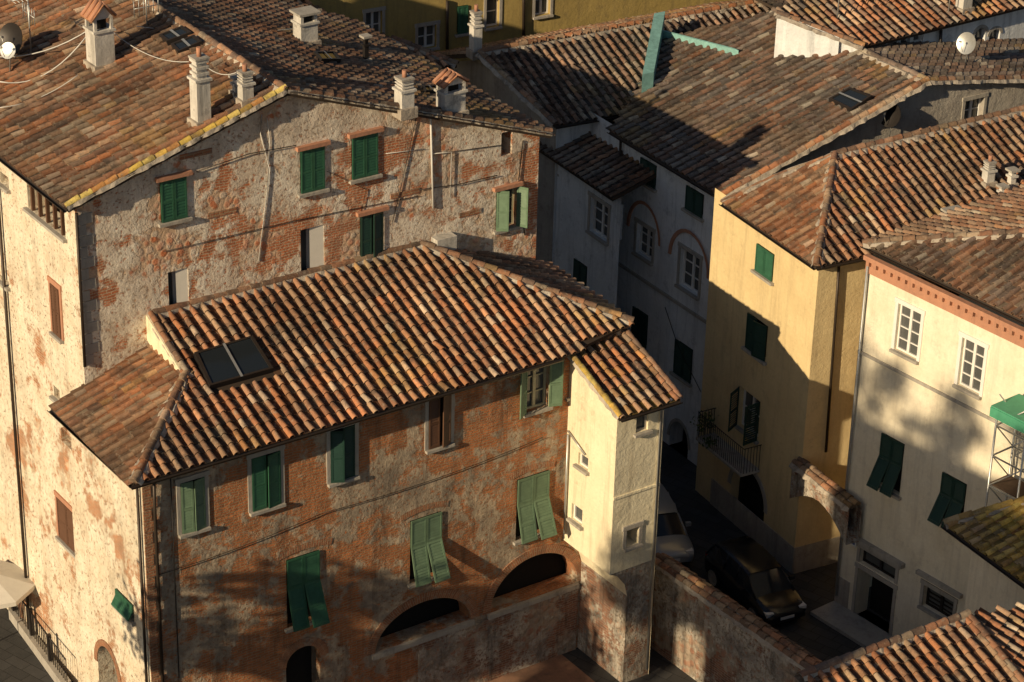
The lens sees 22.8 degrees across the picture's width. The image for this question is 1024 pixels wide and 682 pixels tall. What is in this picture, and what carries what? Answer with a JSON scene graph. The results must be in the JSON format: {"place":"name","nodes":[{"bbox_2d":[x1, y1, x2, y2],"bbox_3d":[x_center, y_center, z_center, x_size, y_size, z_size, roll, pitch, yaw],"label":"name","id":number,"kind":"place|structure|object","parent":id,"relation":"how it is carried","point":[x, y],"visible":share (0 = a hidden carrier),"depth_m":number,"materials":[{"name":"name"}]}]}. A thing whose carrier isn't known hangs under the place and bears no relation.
{"place":"outdoors","nodes":[
{"label":"outdoors","id":0,"kind":"place"},
{"bbox_2d":[0,440,889,681],"bbox_3d":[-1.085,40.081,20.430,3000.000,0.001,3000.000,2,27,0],"label":"ground","id":1,"kind":"structure","parent":0,"point":[709,527],"depth_m":82.15,"materials":[{"name":"grey stone"}]},
{"bbox_2d":[0,560,34,608],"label":"cafe parasol","id":2,"kind":"object","parent":1,"relation":"on","point":[17,587],"visible":1,"depth_m":78.40,"materials":[{"name":"fabric"}]},
{"bbox_2d":[8,600,70,681],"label":"iron railing","id":3,"kind":"object","parent":1,"relation":"on","point":[45,655],"visible":0.87,"depth_m":78.80,"materials":[{"name":"metal"}]},
{"bbox_2d":[0,162,84,681],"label":"side wall","id":4,"kind":"structure","parent":1,"relation":"on","point":[41,362],"depth_m":74.77,"materials":[{"name":"paint"}]},
{"bbox_2d":[61,427,150,681],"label":"side wall","id":5,"kind":"structure","parent":1,"relation":"on","point":[108,522],"depth_m":71.37,"materials":[{"name":"paint"}]},
{"bbox_2d":[75,96,538,383],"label":"gable facade","id":6,"kind":"structure","parent":1,"relation":"on","point":[284,186],"depth_m":72.62,"materials":[{"name":"brick"}]},
{"bbox_2d":[0,0,552,212],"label":"ridge and gutters","id":7,"kind":"structure","parent":6,"relation":"on","point":[280,87],"depth_m":71.47,"materials":[{"name":"tile"}]},
{"bbox_2d":[0,0,287,211],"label":"roof tiles","id":8,"kind":"object","parent":7,"relation":"on","point":[85,129],"visible":0.89,"depth_m":72.58,"materials":[{"name":"brown tile"}]},
{"bbox_2d":[0,42,15,71],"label":"satellite dish","id":9,"kind":"object","parent":8,"relation":"attached to","point":[7,50],"visible":1,"depth_m":74.99,"materials":[{"name":"metal"}]},
{"bbox_2d":[0,22,22,57],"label":"satellite dish","id":10,"kind":"object","parent":8,"relation":"attached to","point":[11,32],"visible":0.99,"depth_m":75.47,"materials":[{"name":"metal"}]},
{"bbox_2d":[11,0,34,52],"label":"tv antenna","id":11,"kind":"object","parent":8,"relation":"attached to","point":[28,14],"visible":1,"depth_m":75.39,"materials":[{"name":"metal"}]},
{"bbox_2d":[80,0,116,71],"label":"chimney","id":12,"kind":"object","parent":8,"relation":"on","point":[100,45],"visible":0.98,"depth_m":73.85,"materials":[{"name":"paint"}]},
{"bbox_2d":[133,0,158,25],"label":"tv antenna","id":13,"kind":"object","parent":8,"relation":"on","point":[148,6],"visible":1,"depth_m":75.61,"materials":[{"name":"metal"}]},
{"bbox_2d":[159,25,191,45],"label":"skylight","id":14,"kind":"object","parent":8,"relation":"on","point":[169,37],"visible":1,"depth_m":74.64,"materials":[{"name":"glass"}]},
{"bbox_2d":[171,35,202,54],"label":"skylight","id":15,"kind":"object","parent":8,"relation":"on","point":[183,44],"visible":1,"depth_m":74.03,"materials":[{"name":"glass"}]},
{"bbox_2d":[187,46,212,126],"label":"chimney","id":16,"kind":"object","parent":8,"relation":"on","point":[199,78],"visible":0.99,"depth_m":69.90,"materials":[{"name":"paint"}]},
{"bbox_2d":[228,73,238,95],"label":"chimney","id":17,"kind":"object","parent":8,"relation":"on","point":[233,90],"visible":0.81,"depth_m":71.16,"materials":[{"name":"paint"}]},
{"bbox_2d":[233,63,256,106],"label":"chimney","id":18,"kind":"object","parent":8,"relation":"on","point":[244,82],"visible":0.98,"depth_m":70.59,"materials":[{"name":"paint"}]},
{"bbox_2d":[154,0,554,137],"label":"roof tiles","id":19,"kind":"object","parent":7,"relation":"on","point":[247,29],"visible":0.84,"depth_m":77.45,"materials":[{"name":"brown tile"}]},
{"bbox_2d":[289,5,321,45],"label":"chimney","id":20,"kind":"object","parent":19,"relation":"on","point":[305,21],"visible":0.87,"depth_m":78.52,"materials":[{"name":"paint"}]},
{"bbox_2d":[313,51,340,62],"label":"skylight","id":21,"kind":"object","parent":19,"relation":"on","point":[326,56],"visible":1,"depth_m":76.90,"materials":[{"name":"glass"}]},
{"bbox_2d":[359,33,371,60],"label":"chimney","id":22,"kind":"object","parent":19,"relation":"on","point":[365,37],"visible":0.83,"depth_m":78.73,"materials":[{"name":"metal"}]},
{"bbox_2d":[392,69,417,120],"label":"chimney","id":23,"kind":"object","parent":19,"relation":"on","point":[403,88],"visible":1,"depth_m":73.26,"materials":[{"name":"paint"}]},
{"bbox_2d":[420,85,435,93],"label":"skylight","id":24,"kind":"object","parent":19,"relation":"on","point":[428,88],"visible":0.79,"depth_m":76.97,"materials":[{"name":"metal"}]},
{"bbox_2d":[432,67,469,125],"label":"chimney","id":25,"kind":"object","parent":19,"relation":"on","point":[449,90],"visible":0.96,"depth_m":74.75,"materials":[{"name":"paint"}]},
{"bbox_2d":[47,240,634,489],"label":"ridge and gutters","id":26,"kind":"structure","parent":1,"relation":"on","point":[159,340],"depth_m":71.94,"materials":[{"name":"brown tile"}]},
{"bbox_2d":[48,344,192,485],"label":"hip roof tiles","id":27,"kind":"object","parent":26,"relation":"on","point":[109,417],"visible":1,"depth_m":69.96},
{"bbox_2d":[454,249,626,313],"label":"roof tiles","id":28,"kind":"object","parent":26,"relation":"on","point":[549,273],"visible":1,"depth_m":77.31,"materials":[{"name":"brown tile"}]},
{"bbox_2d":[142,331,620,681],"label":"facade","id":29,"kind":"structure","parent":1,"relation":"on","point":[424,542],"depth_m":73.69,"materials":[{"name":"brick"}]},
{"bbox_2d":[130,245,633,484],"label":"roof tiles","id":30,"kind":"object","parent":29,"relation":"on","point":[357,341],"visible":1,"depth_m":72.70,"materials":[{"name":"brown tile"}]},
{"bbox_2d":[194,335,272,389],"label":"skylight","id":31,"kind":"object","parent":30,"relation":"on","point":[234,361],"visible":1,"depth_m":70.82,"materials":[{"name":"glass"}]},
{"bbox_2d":[391,35,458,71],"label":"walls","id":32,"kind":"structure","parent":1,"relation":"on","point":[411,45],"depth_m":93.51,"materials":[{"name":"grey paint"}]},
{"bbox_2d":[294,0,456,68],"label":"roof tiles","id":33,"kind":"object","parent":32,"relation":"on","point":[442,63],"visible":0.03,"depth_m":93.42,"materials":[{"name":"brown tile"}]},
{"bbox_2d":[450,60,555,260],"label":"gable wall","id":34,"kind":"structure","parent":1,"relation":"on","point":[479,75],"depth_m":93.23,"materials":[{"name":"grey paint"}]},
{"bbox_2d":[552,120,610,264],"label":"facade","id":35,"kind":"structure","parent":1,"relation":"on","point":[566,135],"depth_m":91.62,"materials":[{"name":"grey paint"}]},
{"bbox_2d":[539,119,656,307],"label":"white house","id":36,"kind":"structure","parent":1,"relation":"on","point":[598,179],"depth_m":90.61,"materials":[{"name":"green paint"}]},
{"bbox_2d":[577,562,626,681],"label":"annex base side","id":37,"kind":"object","parent":1,"relation":"on","point":[602,620],"visible":0.67,"depth_m":78.63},
{"bbox_2d":[567,328,682,673],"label":"annex trim","id":38,"kind":"structure","parent":1,"relation":"on","point":[609,405],"depth_m":75.19,"materials":[{"name":"white paint"}]},
{"bbox_2d":[611,560,654,681],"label":"annex base front","id":39,"kind":"object","parent":1,"relation":"on","point":[635,580],"visible":1,"depth_m":77.72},
{"bbox_2d":[656,483,693,562],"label":"parked car","id":40,"kind":"object","parent":1,"relation":"on","point":[673,541],"visible":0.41,"depth_m":84.75,"materials":[{"name":"grey metal"}]},
{"bbox_2d":[651,552,822,681],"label":"boundary wall","id":41,"kind":"structure","parent":1,"relation":"on","point":[703,630],"depth_m":77.42,"materials":[{"name":"brick"}]},
{"bbox_2d":[705,535,806,624],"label":"parked car","id":42,"kind":"object","parent":1,"relation":"on","point":[747,572],"visible":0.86,"depth_m":82.06,"materials":[{"name":"black metal"}]},
{"bbox_2d":[590,0,1023,465],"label":"white townhouse","id":43,"kind":"structure","parent":1,"relation":"on","point":[726,109],"depth_m":89.50,"materials":[{"name":"tile"}]},
{"bbox_2d":[437,0,746,58],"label":"roof","id":44,"kind":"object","parent":43,"relation":"attached to","point":[456,53],"visible":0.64,"depth_m":97.70,"materials":[{"name":"brown tile"}]},
{"bbox_2d":[466,4,483,60],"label":"chimney","id":45,"kind":"object","parent":44,"relation":"on","point":[475,25],"visible":1,"depth_m":92.46,"materials":[{"name":"paint"}]},
{"bbox_2d":[475,0,761,128],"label":"ridge and gutters","id":46,"kind":"structure","parent":44,"relation":"on","point":[519,91],"depth_m":93.27,"materials":[{"name":"tile"}]},
{"bbox_2d":[776,0,1023,48],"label":"roof","id":47,"kind":"object","parent":43,"relation":"on","point":[872,23],"visible":1,"depth_m":91.95,"materials":[{"name":"tile"}]},
{"bbox_2d":[953,0,974,14],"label":"chimney","id":48,"kind":"object","parent":47,"relation":"on","point":[962,6],"visible":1,"depth_m":93.31,"materials":[{"name":"paint"}]},
{"bbox_2d":[957,32,975,62],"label":"satellite dish","id":49,"kind":"object","parent":43,"relation":"on","point":[966,43],"visible":1,"depth_m":90.63,"materials":[{"name":"metal"}]},
{"bbox_2d":[774,10,865,57],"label":"walls","id":50,"kind":"structure","parent":1,"relation":"on","point":[795,36],"depth_m":90.61,"materials":[{"name":"paint"}]},
{"bbox_2d":[686,105,1023,573],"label":"yellow townhouse","id":51,"kind":"structure","parent":1,"relation":"on","point":[787,273],"depth_m":82.97,"materials":[{"name":"paint"}]},
{"bbox_2d":[789,456,861,544],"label":"buttress arch","id":52,"kind":"structure","parent":51,"relation":"attached to","point":[842,506],"depth_m":80.97,"materials":[{"name":"brick"}]},
{"bbox_2d":[834,184,1023,635],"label":"cream townhouse","id":53,"kind":"structure","parent":1,"relation":"on","point":[939,370],"depth_m":77.22,"materials":[{"name":"paint"}]},
{"bbox_2d":[885,9,1023,44],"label":"facade","id":54,"kind":"structure","parent":1,"relation":"on","point":[1010,25],"depth_m":94.58,"materials":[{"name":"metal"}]},
{"bbox_2d":[940,496,1023,614],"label":"mossy roof house","id":55,"kind":"structure","parent":1,"relation":"on","point":[991,537],"depth_m":71.36,"materials":[{"name":"tile"}]},
{"bbox_2d":[985,394,1023,506],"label":"scaffolding","id":56,"kind":"object","parent":1,"relation":"on","point":[1009,411],"visible":0.27,"depth_m":73.05,"materials":[{"name":"metal"}]},
{"bbox_2d":[310,0,729,60],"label":"mustard house","id":57,"kind":"structure","parent":0,"point":[437,25],"depth_m":100.81,"materials":[{"name":"yellow paint"}]},
{"bbox_2d":[488,654,594,681],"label":"courtyard paving","id":58,"kind":"structure","parent":0,"point":[560,668],"depth_m":78.89,"materials":[{"name":"ceramic"}]},
{"bbox_2d":[563,362,616,574],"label":"annex side wall","id":59,"kind":"structure","parent":0,"point":[590,470],"depth_m":75.76,"materials":[{"name":"beige paint"}]},
{"bbox_2d":[489,2,770,127],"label":"roof tiles","id":60,"kind":"object","parent":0,"point":[582,79],"visible":0.85,"depth_m":92.89,"materials":[{"name":"brown tile"}]},
{"bbox_2d":[610,411,663,574],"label":"annex front wall","id":61,"kind":"structure","parent":0,"point":[637,439],"depth_m":75.42,"materials":[{"name":"beige paint"}]},
{"bbox_2d":[576,330,680,420],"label":"annex roof tiles","id":62,"kind":"object","parent":61,"relation":"on","point":[627,376],"visible":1,"depth_m":74.68,"materials":[{"name":"brown tile"}]},
{"bbox_2d":[810,601,892,647],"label":"pavement","id":63,"kind":"structure","parent":0,"point":[850,625],"depth_m":81.59,"materials":[{"name":"stone"}]},
{"bbox_2d":[796,609,1023,681],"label":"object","id":64,"kind":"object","parent":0,"point":[879,646],"depth_m":63.80,"materials":[{"name":"brown tile"}]},
{"bbox_2d":[795,617,1019,681],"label":"roof tiles","id":65,"kind":"object","parent":64,"relation":"attached to","point":[965,652],"visible":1,"depth_m":63.58,"materials":[{"name":"orange tile"}]},
{"bbox_2d":[974,601,1023,675],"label":"tiled roof","id":66,"kind":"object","parent":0,"point":[1003,627],"visible":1,"depth_m":65.04,"materials":[{"name":"orange tile"}]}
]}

